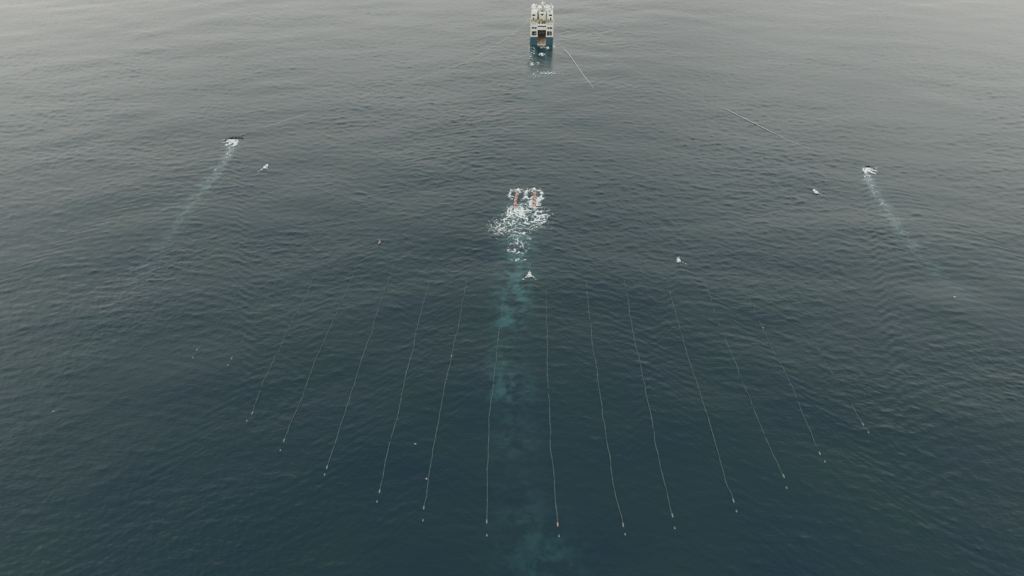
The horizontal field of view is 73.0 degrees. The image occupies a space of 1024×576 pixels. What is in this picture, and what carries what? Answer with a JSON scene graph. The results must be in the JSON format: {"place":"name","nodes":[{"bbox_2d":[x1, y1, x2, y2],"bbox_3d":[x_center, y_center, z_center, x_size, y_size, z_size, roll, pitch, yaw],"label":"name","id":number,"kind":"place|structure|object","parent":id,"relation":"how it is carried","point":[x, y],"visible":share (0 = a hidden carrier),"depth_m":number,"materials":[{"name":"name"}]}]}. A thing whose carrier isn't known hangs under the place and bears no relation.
{"place":"outdoors","nodes":[
{"label":"outdoors","id":0,"kind":"place"},
{"bbox_2d":[0,0,1023,575],"bbox_3d":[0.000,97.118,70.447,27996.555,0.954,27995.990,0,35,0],"label":"sea water","id":1,"kind":"structure","parent":0,"point":[150,224],"depth_m":209.16,"materials":[{"name":"liquid"}]},
{"bbox_2d":[220,139,237,173],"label":"paravane foam","id":2,"kind":"object","parent":1,"relation":"on","point":[233,141],"visible":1,"depth_m":298.94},
{"bbox_2d":[251,265,319,413],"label":"streamer cable","id":3,"kind":"object","parent":1,"relation":"on","point":[280,346],"visible":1,"depth_m":186.14,"materials":[{"name":"grey"}]},
{"bbox_2d":[283,267,355,441],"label":"streamer cable","id":4,"kind":"object","parent":1,"relation":"on","point":[313,364],"visible":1,"depth_m":179.80,"materials":[{"name":"grey"}]},
{"bbox_2d":[326,265,393,468],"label":"streamer cable","id":5,"kind":"object","parent":1,"relation":"on","point":[356,376],"visible":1,"depth_m":175.71,"materials":[{"name":"grey"}]},
{"bbox_2d":[379,269,432,492],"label":"streamer cable","id":6,"kind":"object","parent":1,"relation":"on","point":[401,395],"visible":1,"depth_m":170.42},
{"bbox_2d":[423,281,466,509],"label":"streamer cable","id":7,"kind":"object","parent":1,"relation":"on","point":[441,402],"visible":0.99,"depth_m":168.19,"materials":[{"name":"grey"}]},
{"bbox_2d":[486,288,503,523],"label":"streamer cable","id":8,"kind":"object","parent":1,"relation":"on","point":[488,419],"visible":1,"depth_m":165.78,"materials":[{"name":"grey"}]},
{"bbox_2d":[513,186,519,208],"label":"gun float","id":9,"kind":"object","parent":1,"relation":"on","point":[516,198],"visible":1,"depth_m":255.56,"materials":[{"name":"red rubber"}]},
{"bbox_2d":[495,188,550,260],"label":"wake foam","id":10,"kind":"object","parent":1,"relation":"on","point":[519,211],"visible":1,"depth_m":246.83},
{"bbox_2d":[532,185,535,207],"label":"gun float","id":11,"kind":"object","parent":1,"relation":"on","point":[534,197],"visible":1,"depth_m":255.67,"materials":[{"name":"red rubber"}]},
{"bbox_2d":[527,0,553,44],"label":"survey vessel","id":12,"kind":"object","parent":1,"relation":"on","point":[541,26],"visible":1,"depth_m":419.85,"materials":[{"name":"white paint"}]},
{"bbox_2d":[237,21,528,135],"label":"tow warp","id":13,"kind":"object","parent":12,"relation":"attached to","point":[417,78],"visible":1,"depth_m":375.98,"materials":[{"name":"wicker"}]},
{"bbox_2d":[529,40,555,75],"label":"stern foam","id":14,"kind":"object","parent":1,"relation":"on","point":[541,55],"visible":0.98,"depth_m":403.16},
{"bbox_2d":[546,279,557,526],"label":"streamer cable","id":15,"kind":"object","parent":1,"relation":"on","point":[549,416],"visible":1,"depth_m":163.67,"materials":[{"name":"grey plastic"}]},
{"bbox_2d":[586,281,623,526],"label":"streamer cable","id":16,"kind":"object","parent":1,"relation":"on","point":[603,419],"visible":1,"depth_m":163.02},
{"bbox_2d":[624,280,672,516],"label":"streamer cable","id":17,"kind":"object","parent":1,"relation":"on","point":[649,408],"visible":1,"depth_m":166.01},
{"bbox_2d":[559,26,809,148],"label":"tow warp","id":18,"kind":"object","parent":1,"relation":"on","point":[723,108],"visible":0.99,"depth_m":321.64,"materials":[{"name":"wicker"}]},
{"bbox_2d":[669,290,734,501],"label":"streamer cable","id":19,"kind":"object","parent":1,"relation":"on","point":[703,403],"visible":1,"depth_m":166.83,"materials":[{"name":"grey"}]},
{"bbox_2d":[704,280,784,477],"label":"streamer cable","id":20,"kind":"object","parent":1,"relation":"on","point":[749,397],"visible":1,"depth_m":169.60,"materials":[{"name":"grey"}]},
{"bbox_2d":[741,285,820,454],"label":"streamer cable","id":21,"kind":"object","parent":1,"relation":"on","point":[787,377],"visible":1,"depth_m":174.82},
{"bbox_2d":[811,338,863,425],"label":"streamer cable","id":22,"kind":"object","parent":1,"relation":"on","point":[838,382],"visible":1,"depth_m":168.61,"materials":[{"name":"grey"}]},
{"bbox_2d":[862,166,882,204],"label":"paravane foam","id":23,"kind":"object","parent":1,"relation":"on","point":[868,170],"visible":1,"depth_m":275.12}
]}

